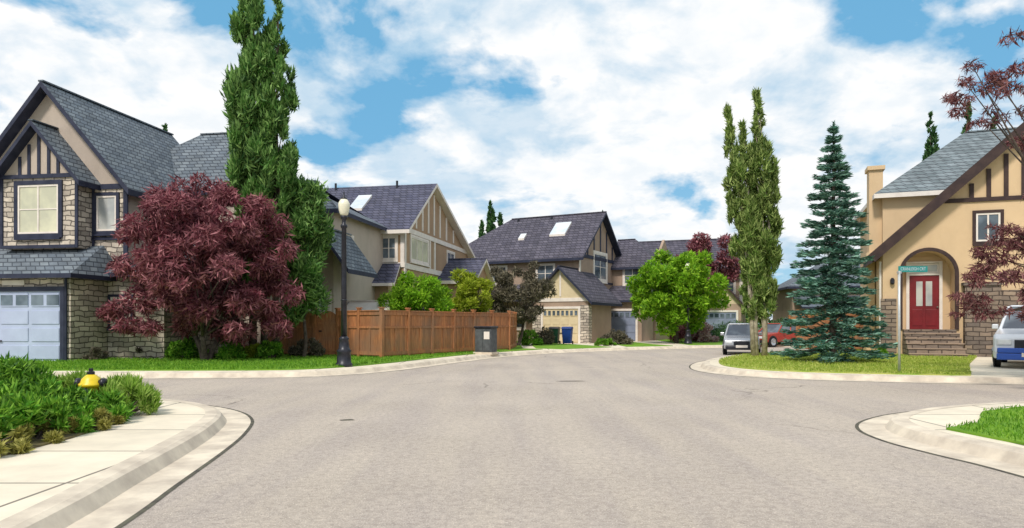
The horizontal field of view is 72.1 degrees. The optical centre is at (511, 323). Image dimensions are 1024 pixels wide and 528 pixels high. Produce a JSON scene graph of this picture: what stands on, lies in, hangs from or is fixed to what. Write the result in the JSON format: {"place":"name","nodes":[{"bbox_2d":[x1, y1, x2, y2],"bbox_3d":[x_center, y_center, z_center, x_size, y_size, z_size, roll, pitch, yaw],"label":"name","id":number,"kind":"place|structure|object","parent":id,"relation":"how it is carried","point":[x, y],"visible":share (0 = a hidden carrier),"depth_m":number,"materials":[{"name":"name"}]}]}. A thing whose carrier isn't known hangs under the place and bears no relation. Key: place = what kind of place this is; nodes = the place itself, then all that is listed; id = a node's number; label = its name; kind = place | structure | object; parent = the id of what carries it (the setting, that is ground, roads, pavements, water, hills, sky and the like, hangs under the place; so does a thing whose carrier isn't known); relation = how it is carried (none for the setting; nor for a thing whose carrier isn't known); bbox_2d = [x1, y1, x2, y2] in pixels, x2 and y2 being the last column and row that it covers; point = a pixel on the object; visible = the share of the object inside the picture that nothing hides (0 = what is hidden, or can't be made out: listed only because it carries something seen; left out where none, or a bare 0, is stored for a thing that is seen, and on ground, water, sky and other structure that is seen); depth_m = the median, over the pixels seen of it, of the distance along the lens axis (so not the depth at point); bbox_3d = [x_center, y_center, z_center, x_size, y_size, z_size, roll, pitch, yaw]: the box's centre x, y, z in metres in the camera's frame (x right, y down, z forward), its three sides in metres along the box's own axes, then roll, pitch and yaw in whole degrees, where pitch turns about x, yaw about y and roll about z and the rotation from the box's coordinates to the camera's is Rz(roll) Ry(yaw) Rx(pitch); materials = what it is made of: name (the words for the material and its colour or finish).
{"place":"outdoors","nodes":[
{"label":"outdoors","id":0,"kind":"place"},
{"bbox_2d":[1,424,112,456],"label":"planting bed","id":1,"kind":"object","parent":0,"point":[35,443],"visible":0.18,"depth_m":7.97,"materials":[{"name":"brown soil"}]},
{"bbox_2d":[0,425,35,457],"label":"bedding plant","id":2,"kind":"object","parent":1,"relation":"on","point":[18,442],"visible":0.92,"depth_m":7.37,"materials":[{"name":"yellow plant"}]},
{"bbox_2d":[0,379,49,439],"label":"juniper shrub","id":3,"kind":"object","parent":1,"relation":"on","point":[10,411],"visible":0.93,"depth_m":7.91,"materials":[{"name":"green plant"}]},
{"bbox_2d":[0,351,57,384],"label":"juniper shrub","id":4,"kind":"object","parent":1,"relation":"on","point":[13,366],"visible":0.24,"depth_m":10.58,"materials":[{"name":"green plant"}]},
{"bbox_2d":[2,417,66,443],"bbox_3d":[-5.427,1.224,8.122,0.710,0.387,0.755,0,0,0],"label":"bedding plant","id":5,"kind":"object","parent":1,"relation":"on","point":[46,432],"visible":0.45,"depth_m":7.99,"materials":[{"name":"green plant"}]},
{"bbox_2d":[25,376,64,396],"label":"juniper shrub","id":6,"kind":"object","parent":1,"relation":"on","point":[49,380],"visible":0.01,"depth_m":9.14,"materials":[{"name":"green plant"}]},
{"bbox_2d":[0,387,97,435],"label":"juniper shrub","id":7,"kind":"object","parent":1,"relation":"on","point":[58,410],"visible":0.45,"depth_m":8.41,"materials":[{"name":"green plant"}]},
{"bbox_2d":[0,375,102,428],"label":"juniper shrub","id":8,"kind":"object","parent":1,"relation":"on","point":[87,404],"visible":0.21,"depth_m":9.01,"materials":[{"name":"green plant"}]},
{"bbox_2d":[53,367,100,388],"bbox_3d":[-6.981,1.042,11.123,1.339,0.752,0.935,0,0,0],"label":"light shrub","id":9,"kind":"object","parent":1,"relation":"on","point":[68,379],"visible":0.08,"depth_m":11.13,"materials":[{"name":"green plant"}]},
{"bbox_2d":[74,368,107,392],"bbox_3d":[-5.980,1.005,9.984,0.430,0.730,0.367,0,0,0],"label":"fire hydrant","id":10,"kind":"object","parent":1,"relation":"on","point":[90,380],"visible":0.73,"depth_m":9.93,"materials":[{"name":"yellow metal"}]},
{"bbox_2d":[62,407,126,434],"bbox_3d":[-5.306,1.243,8.959,0.465,0.352,1.243,0,0,6],"label":"bedding plant","id":11,"kind":"object","parent":1,"relation":"on","point":[107,420],"visible":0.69,"depth_m":8.97,"materials":[{"name":"green plant"}]},
{"bbox_2d":[59,383,136,422],"bbox_3d":[-5.745,1.112,9.532,1.159,0.640,1.333,0,0,-24],"label":"juniper shrub","id":12,"kind":"object","parent":1,"relation":"on","point":[113,402],"visible":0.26,"depth_m":9.62,"materials":[{"name":"green plant"}]},
{"bbox_2d":[92,377,163,414],"bbox_3d":[-5.644,1.094,10.173,0.950,0.654,0.949,0,0,0],"label":"light shrub","id":13,"kind":"object","parent":1,"relation":"on","point":[148,400],"visible":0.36,"depth_m":10.33,"materials":[{"name":"green plant"}]},
{"bbox_2d":[100,371,162,411],"bbox_3d":[-5.944,1.072,10.797,1.221,0.708,1.108,0,0,0],"label":"light shrub","id":14,"kind":"object","parent":1,"relation":"on","point":[122,378],"visible":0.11,"depth_m":10.71,"materials":[{"name":"green plant"}]},
{"bbox_2d":[0,400,204,520],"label":"pavement","id":15,"kind":"structure","parent":0,"point":[36,476],"depth_m":7.19,"materials":[{"name":"concrete"}]},
{"bbox_2d":[0,345,540,370],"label":"lawn","id":16,"kind":"structure","parent":0,"point":[519,348],"depth_m":22.76,"materials":[{"name":"green plant"}]},
{"bbox_2d":[82,346,109,359],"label":"shrub","id":17,"kind":"object","parent":16,"relation":"on","point":[95,353],"visible":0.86,"depth_m":25.02,"materials":[{"name":"green plant"}]},
{"bbox_2d":[134,346,152,356],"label":"shrub","id":18,"kind":"object","parent":16,"relation":"on","point":[137,349],"visible":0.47,"depth_m":26.37,"materials":[{"name":"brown plant"}]},
{"bbox_2d":[163,336,199,358],"bbox_3d":[-12.418,0.917,26.569,1.325,1.010,1.298,0,0,31],"label":"shrub","id":19,"kind":"object","parent":16,"relation":"on","point":[189,349],"visible":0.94,"depth_m":26.34,"materials":[{"name":"green plant"}]},
{"bbox_2d":[0,80,386,360],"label":"stone house","id":20,"kind":"structure","parent":16,"relation":"on","point":[78,172],"depth_m":26.77,"materials":[{"name":"beige paint"}]},
{"bbox_2d":[0,286,63,360],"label":"garage door","id":21,"kind":"structure","parent":20,"relation":"in","point":[31,318],"depth_m":25.05,"materials":[{"name":"white paint"}]},
{"bbox_2d":[14,179,62,239],"bbox_3d":[-17.935,-4.278,26.613,2.070,2.240,0.130,0,0,9],"label":"window","id":22,"kind":"structure","parent":20,"relation":"in","point":[38,204],"depth_m":26.63,"materials":[{"name":"beige glass"}]},
{"bbox_2d":[93,192,119,235],"bbox_3d":[-15.556,-4.178,26.974,1.090,1.660,0.130,0,0,9],"label":"window","id":23,"kind":"structure","parent":20,"relation":"in","point":[106,206],"depth_m":27.00,"materials":[{"name":"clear glass"}]},
{"bbox_2d":[107,294,133,330],"bbox_3d":[-14.742,-0.403,26.496,1.050,1.370,0.130,0,0,9],"label":"window","id":24,"kind":"structure","parent":20,"relation":"in","point":[110,296],"depth_m":26.54,"materials":[{"name":"grey glass"}]},
{"bbox_2d":[309,291,330,315],"bbox_3d":[-8.745,-0.588,32.031,1.100,1.700,0.070,0,0,9],"label":"window","id":25,"kind":"structure","parent":20,"relation":"in","point":[329,309],"depth_m":31.94,"materials":[{"name":"grey glass"}]},
{"bbox_2d":[90,172,305,360],"bbox_3d":[-11.052,-2.039,25.188,6.923,6.903,6.313,0,0,40],"label":"burgundy maple tree","id":26,"kind":"object","parent":16,"relation":"on","point":[176,225],"visible":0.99,"depth_m":24.18,"materials":[{"name":"red plant"}]},
{"bbox_2d":[207,336,247,359],"bbox_3d":[-10.625,0.889,25.980,1.470,1.082,1.393,0,0,-41],"label":"shrub","id":27,"kind":"object","parent":16,"relation":"on","point":[237,351],"visible":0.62,"depth_m":25.72,"materials":[{"name":"green plant"}]},
{"bbox_2d":[243,342,270,358],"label":"shrub","id":28,"kind":"object","parent":16,"relation":"on","point":[250,350],"visible":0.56,"depth_m":26.52,"materials":[{"name":"green plant"}]},
{"bbox_2d":[219,0,301,357],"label":"poplar tree","id":29,"kind":"object","parent":16,"relation":"on","point":[257,110],"visible":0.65,"depth_m":26.52,"materials":[{"name":"green plant"}]},
{"bbox_2d":[253,340,283,358],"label":"shrub","id":30,"kind":"object","parent":16,"relation":"on","point":[266,349],"visible":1,"depth_m":26.13,"materials":[{"name":"green plant"}]},
{"bbox_2d":[268,308,316,355],"bbox_3d":[-9.275,0.410,29.350,2.485,2.080,0.180,0,0,13],"label":"wooden fence","id":31,"kind":"object","parent":16,"relation":"on","point":[298,333],"visible":0.17,"depth_m":29.22,"materials":[{"name":"brown wood"}]},
{"bbox_2d":[287,338,325,356],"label":"shrub","id":32,"kind":"object","parent":16,"relation":"on","point":[315,346],"visible":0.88,"depth_m":28.01,"materials":[{"name":"green plant"}]},
{"bbox_2d":[279,173,336,356],"bbox_3d":[-8.220,-2.275,27.704,2.644,7.373,2.232,0,0,24],"label":"young poplar tree","id":33,"kind":"object","parent":16,"relation":"on","point":[308,216],"visible":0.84,"depth_m":27.18,"materials":[{"name":"green plant"}]},
{"bbox_2d":[336,192,351,366],"bbox_3d":[-5.250,-1.369,22.000,0.522,5.524,0.522,0,0,0],"label":"street lamp","id":34,"kind":"object","parent":16,"relation":"on","point":[344,354],"visible":0.98,"depth_m":21.92,"materials":[{"name":"black metal"}]},
{"bbox_2d":[347,300,392,309],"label":"garden shed","id":35,"kind":"structure","parent":16,"relation":"on","point":[364,304],"depth_m":33.09,"materials":[{"name":"glass"}]},
{"bbox_2d":[374,271,455,311],"bbox_3d":[-4.251,-0.537,33.165,3.658,3.898,3.604,0,0,39],"label":"round tree","id":36,"kind":"object","parent":16,"relation":"on","point":[431,293],"visible":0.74,"depth_m":32.39,"materials":[{"name":"green plant"}]},
{"bbox_2d":[335,307,516,357],"bbox_3d":[-2.429,0.410,33.670,2.823,2.080,13.708,0,0,33],"label":"wooden fence","id":37,"kind":"object","parent":16,"relation":"on","point":[380,332],"visible":0.88,"depth_m":29.21,"materials":[{"name":"brown wood"}]},
{"bbox_2d":[316,311,335,354],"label":"garden gate","id":38,"kind":"structure","parent":37,"relation":"attached to","point":[326,330],"depth_m":29.02,"materials":[{"name":"brown wood"}]},
{"bbox_2d":[449,268,495,311],"bbox_3d":[-2.042,-0.709,35.185,2.586,4.241,2.296,0,0,0],"label":"lime tree","id":39,"kind":"object","parent":16,"relation":"on","point":[468,297],"visible":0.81,"depth_m":34.94,"materials":[{"name":"green plant"}]},
{"bbox_2d":[473,326,498,354],"bbox_3d":[-1.150,0.755,31.200,0.920,1.250,0.720,0,0,25],"label":"utility cabinet","id":40,"kind":"object","parent":16,"relation":"on","point":[485,339],"visible":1,"depth_m":30.92,"materials":[{"name":"grey metal"}]},
{"bbox_2d":[482,259,556,345],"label":"olive tree","id":41,"kind":"object","parent":16,"relation":"on","point":[535,289],"visible":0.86,"depth_m":41.24,"materials":[{"name":"green plant"}]},
{"bbox_2d":[323,181,495,311],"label":"gabled house","id":42,"kind":"structure","parent":0,"point":[423,234],"depth_m":41.73,"materials":[{"name":"brown paint"}]},
{"bbox_2d":[382,235,397,261],"bbox_3d":[-6.715,-4.053,38.318,1.050,1.470,0.130,0,0,12],"label":"window","id":43,"kind":"structure","parent":42,"relation":"in","point":[390,242],"depth_m":38.33,"materials":[{"name":"white glass"}]},
{"bbox_2d":[410,234,429,266],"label":"window","id":44,"kind":"structure","parent":42,"relation":"in","point":[419,247],"depth_m":40.61,"materials":[{"name":"beige glass"}]},
{"bbox_2d":[446,250,454,262],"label":"window","id":45,"kind":"structure","parent":42,"relation":"in","point":[449,254],"depth_m":46.46,"materials":[{"name":"clear glass"}]},
{"bbox_2d":[54,340,782,371],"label":"pavement","id":46,"kind":"structure","parent":0,"point":[648,342],"depth_m":27.16,"materials":[{"name":"concrete"}]},
{"bbox_2d":[469,211,668,342],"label":"hip roof house","id":47,"kind":"structure","parent":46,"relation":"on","point":[588,262],"depth_m":53.40,"materials":[{"name":"grey paint"}]},
{"bbox_2d":[490,265,507,284],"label":"window","id":48,"kind":"structure","parent":47,"relation":"in","point":[500,266],"depth_m":53.91,"materials":[{"name":"grey glass"}]},
{"bbox_2d":[507,308,525,329],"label":"window","id":49,"kind":"structure","parent":47,"relation":"in","point":[519,326],"depth_m":53.19,"materials":[{"name":"white glass"}]},
{"bbox_2d":[535,263,554,279],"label":"window","id":50,"kind":"structure","parent":47,"relation":"in","point":[545,269],"depth_m":52.22,"materials":[{"name":"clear glass"}]},
{"bbox_2d":[541,306,579,342],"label":"garage door","id":51,"kind":"structure","parent":47,"relation":"in","point":[560,316],"depth_m":48.25,"materials":[{"name":"beige paint"}]},
{"bbox_2d":[593,250,607,283],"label":"window","id":52,"kind":"structure","parent":47,"relation":"in","point":[600,268],"depth_m":54.85,"materials":[{"name":"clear glass"}]},
{"bbox_2d":[611,309,637,340],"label":"garage door","id":53,"kind":"structure","parent":47,"relation":"in","point":[621,319],"depth_m":53.50,"materials":[{"name":"blue paint"}]},
{"bbox_2d":[623,269,641,285],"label":"window","id":54,"kind":"structure","parent":47,"relation":"in","point":[628,272],"depth_m":56.52,"materials":[{"name":"clear glass"}]},
{"bbox_2d":[594,338,616,345],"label":"shrub","id":55,"kind":"object","parent":46,"relation":"on","point":[603,341],"visible":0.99,"depth_m":42.35,"materials":[{"name":"green plant"}]},
{"bbox_2d":[0,0,1023,323],"label":"sky","id":56,"kind":"structure","parent":0,"point":[532,108],"materials":[{"name":"blue"}]},
{"bbox_2d":[532,343,606,348],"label":"lawn","id":57,"kind":"structure","parent":0,"point":[561,346],"depth_m":40.34,"materials":[{"name":"green plant"}]},
{"bbox_2d":[517,328,543,345],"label":"shrub","id":58,"kind":"object","parent":57,"relation":"on","point":[527,341],"visible":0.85,"depth_m":42.72,"materials":[{"name":"green plant"}]},
{"bbox_2d":[532,325,555,344],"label":"shrub","id":59,"kind":"object","parent":57,"relation":"on","point":[548,337],"visible":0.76,"depth_m":44.31,"materials":[{"name":"green plant"}]},
{"bbox_2d":[548,327,560,343],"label":"wheelie bin","id":60,"kind":"object","parent":57,"relation":"on","point":[556,330],"visible":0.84,"depth_m":45.27,"materials":[{"name":"green plastic"}]},
{"bbox_2d":[561,327,572,343],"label":"wheelie bin","id":61,"kind":"object","parent":57,"relation":"on","point":[567,333],"visible":0.97,"depth_m":44.90,"materials":[{"name":"blue plastic"}]},
{"bbox_2d":[122,347,1023,527],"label":"road","id":62,"kind":"structure","parent":0,"point":[664,438],"depth_m":8.04,"materials":[{"name":"grey asphalt"}]},
{"bbox_2d":[0,399,253,527],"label":"kerb","id":63,"kind":"structure","parent":62,"relation":"on","point":[122,493],"depth_m":6.43,"materials":[{"name":"concrete"}]},
{"bbox_2d":[54,345,795,378],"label":"kerb","id":64,"kind":"structure","parent":62,"relation":"on","point":[282,374],"depth_m":21.07,"materials":[{"name":"concrete"}]},
{"bbox_2d":[720,323,761,354],"bbox_3d":[11.246,0.773,34.588,1.928,1.546,4.125,0,0,17],"label":"parked car","id":65,"kind":"object","parent":62,"relation":"on","point":[736,336],"visible":0.62,"depth_m":33.36,"materials":[{"name":"silver metal"}]},
{"bbox_2d":[758,323,795,346],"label":"parked car","id":66,"kind":"object","parent":62,"relation":"on","point":[775,335],"visible":0.24,"depth_m":44.38,"materials":[{"name":"red paint"}]},
{"bbox_2d":[689,355,1023,384],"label":"kerb","id":67,"kind":"structure","parent":62,"relation":"on","point":[705,366],"depth_m":18.47,"materials":[{"name":"concrete"}]},
{"bbox_2d":[855,401,1023,477],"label":"kerb","id":68,"kind":"structure","parent":62,"relation":"on","point":[901,429],"depth_m":8.45,"materials":[{"name":"concrete"}]},
{"bbox_2d":[617,342,671,346],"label":"lawn","id":69,"kind":"structure","parent":0,"point":[636,344],"depth_m":42.15,"materials":[{"name":"green plant"}]},
{"bbox_2d":[600,328,633,344],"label":"shrub","id":70,"kind":"object","parent":69,"relation":"on","point":[618,336],"visible":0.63,"depth_m":44.17,"materials":[{"name":"green plant"}]},
{"bbox_2d":[656,339,785,344],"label":"lawn","id":71,"kind":"structure","parent":0,"point":[700,343],"depth_m":46.30,"materials":[{"name":"green plant"}]},
{"bbox_2d":[625,248,730,342],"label":"round maple tree","id":72,"kind":"object","parent":71,"relation":"on","point":[669,284],"visible":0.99,"depth_m":46.10,"materials":[{"name":"green plant"}]},
{"bbox_2d":[669,325,698,341],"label":"shrub","id":73,"kind":"object","parent":71,"relation":"on","point":[681,333],"visible":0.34,"depth_m":50.62,"materials":[{"name":"brown plant"}]},
{"bbox_2d":[684,262,691,343],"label":"street lamp","id":74,"kind":"object","parent":71,"relation":"on","point":[687,336],"visible":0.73,"depth_m":45.49,"materials":[{"name":"black metal"}]},
{"bbox_2d":[691,322,718,341],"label":"flowering shrub","id":75,"kind":"object","parent":71,"relation":"on","point":[704,335],"visible":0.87,"depth_m":49.57,"materials":[{"name":"brown plant"}]},
{"bbox_2d":[675,232,740,321],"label":"purple tree","id":76,"kind":"object","parent":71,"relation":"on","point":[702,243],"visible":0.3,"depth_m":59.05,"materials":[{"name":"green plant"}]},
{"bbox_2d":[709,320,742,341],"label":"shrub","id":77,"kind":"object","parent":71,"relation":"on","point":[715,332],"visible":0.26,"depth_m":51.65,"materials":[{"name":"green plant"}]},
{"bbox_2d":[922,110,939,160],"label":"poplar tree","id":78,"kind":"object","parent":71,"relation":"on","point":[929,147],"visible":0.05,"depth_m":49.89,"materials":[{"name":"green plant"}]},
{"bbox_2d":[773,255,859,322],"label":"blue roof house","id":79,"kind":"structure","parent":0,"point":[785,304],"depth_m":61.90,"materials":[{"name":"grey paint"}]},
{"bbox_2d":[718,349,976,375],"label":"lawn","id":80,"kind":"structure","parent":0,"point":[821,371],"depth_m":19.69,"materials":[{"name":"green plant"}]},
{"bbox_2d":[721,86,785,355],"bbox_3d":[9.645,-4.046,27.962,2.676,10.870,1.854,0,0,0],"label":"poplar tree","id":81,"kind":"object","parent":80,"relation":"on","point":[753,199],"visible":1,"depth_m":27.78,"materials":[{"name":"green plant"}]},
{"bbox_2d":[796,313,862,349],"bbox_3d":[15.800,0.385,34.850,3.312,2.130,0.180,0,0,17],"label":"wooden fence","id":82,"kind":"object","parent":80,"relation":"on","point":[828,321],"visible":0.09,"depth_m":34.96,"materials":[{"name":"brown wood"}]},
{"bbox_2d":[770,120,897,363],"bbox_3d":[10.951,-2.635,23.981,3.879,8.594,3.788,0,0,0],"label":"blue spruce tree","id":83,"kind":"object","parent":80,"relation":"on","point":[842,329],"visible":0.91,"depth_m":23.68,"materials":[{"name":"green plant"}]},
{"bbox_2d":[872,347,888,353],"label":"shrub","id":84,"kind":"object","parent":80,"relation":"on","point":[882,350],"visible":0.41,"depth_m":29.17,"materials":[{"name":"green plant"}]},
{"bbox_2d":[897,266,927,370],"bbox_3d":[10.805,-0.075,19.000,0.810,2.930,0.067,0,0,0],"label":"street sign","id":85,"kind":"object","parent":80,"relation":"on","point":[901,269],"visible":0.98,"depth_m":18.98,"materials":[{"name":"metal"}]},
{"bbox_2d":[710,355,1023,376],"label":"pavement","id":86,"kind":"structure","parent":0,"point":[982,367],"depth_m":20.71,"materials":[{"name":"concrete"}]},
{"bbox_2d":[854,122,1023,356],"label":"tan house","id":87,"kind":"structure","parent":86,"relation":"on","point":[938,211],"depth_m":29.49,"materials":[{"name":"paint"}]},
{"bbox_2d":[909,263,938,273],"bbox_3d":[17.647,-2.343,30.161,1.120,0.410,0.055,0,0,20],"label":"window","id":88,"kind":"structure","parent":87,"relation":"in","point":[933,267],"depth_m":30.06,"materials":[{"name":"beige glass"}]},
{"bbox_2d":[906,261,942,328],"bbox_3d":[17.630,-1.188,30.116,1.360,2.900,0.130,0,0,20],"label":"door","id":89,"kind":"structure","parent":87,"relation":"in","point":[924,294],"depth_m":30.10,"materials":[{"name":"red paint"}]},
{"bbox_2d":[972,209,1003,245],"bbox_3d":[19.375,-3.878,28.640,1.090,1.460,0.130,0,0,20],"label":"window","id":90,"kind":"structure","parent":87,"relation":"in","point":[980,218],"depth_m":28.71,"materials":[{"name":"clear glass"}]},
{"bbox_2d":[992,305,1023,366],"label":"pickup truck","id":91,"kind":"object","parent":86,"relation":"on","point":[1008,340],"visible":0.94,"depth_m":21.26,"materials":[{"name":"white paint"}]},
{"bbox_2d":[909,403,1023,447],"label":"pavement","id":92,"kind":"structure","parent":0,"point":[939,419],"depth_m":10.17,"materials":[{"name":"concrete"}]},
{"bbox_2d":[946,404,1023,444],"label":"lawn","id":93,"kind":"structure","parent":0,"point":[985,435],"depth_m":8.84,"materials":[{"name":"green plant"}]},
{"bbox_2d":[941,27,1023,323],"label":"bronze leaf tree","id":94,"kind":"object","parent":93,"relation":"on","point":[993,76],"visible":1,"depth_m":16.88,"materials":[{"name":"red plant"}]},
{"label":"lawn","id":95,"kind":"structure","parent":0,"visible":0},
{"bbox_2d":[639,238,745,335],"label":"brown house","id":96,"kind":"structure","parent":95,"relation":"on","point":[714,316],"depth_m":62.12,"materials":[{"name":"grey paint"}]},
{"bbox_2d":[702,310,737,331],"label":"garage door","id":97,"kind":"structure","parent":96,"relation":"in","point":[725,316],"depth_m":59.67,"materials":[{"name":"blue paint"}]},
{"bbox_2d":[727,278,735,293],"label":"window","id":98,"kind":"structure","parent":96,"relation":"in","point":[732,285],"depth_m":62.21,"materials":[{"name":"white glass"}]},
{"bbox_2d":[960,100,972,133],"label":"poplar tree","id":99,"kind":"object","parent":95,"relation":"on","point":[969,112],"visible":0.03,"depth_m":49.49,"materials":[{"name":"green plant"}]},
{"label":"lawn","id":100,"kind":"structure","parent":0,"visible":0},
{"bbox_2d":[161,123,167,130],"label":"poplar tree","id":101,"kind":"object","parent":100,"relation":"on","point":[164,126],"depth_m":61.96,"materials":[{"name":"green plant"}]},
{"bbox_2d":[478,220,485,237],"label":"poplar tree","id":102,"kind":"object","parent":100,"relation":"on","point":[481,230],"visible":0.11,"depth_m":74.91,"materials":[{"name":"green plant"}]},
{"bbox_2d":[485,199,497,232],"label":"poplar tree","id":103,"kind":"object","parent":100,"relation":"on","point":[490,220],"visible":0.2,"depth_m":75.33,"materials":[{"name":"green plant"}]},
{"bbox_2d":[497,212,503,225],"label":"poplar tree","id":104,"kind":"object","parent":100,"relation":"on","point":[500,222],"visible":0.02,"depth_m":75.94,"materials":[{"name":"green plant"}]},
{"label":"ground","id":105,"kind":"structure","parent":0,"visible":0},
{"bbox_2d":[746,309,772,327],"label":"tree line","id":106,"kind":"object","parent":105,"relation":"on","point":[758,322],"depth_m":103.68,"materials":[{"name":"green plant"}]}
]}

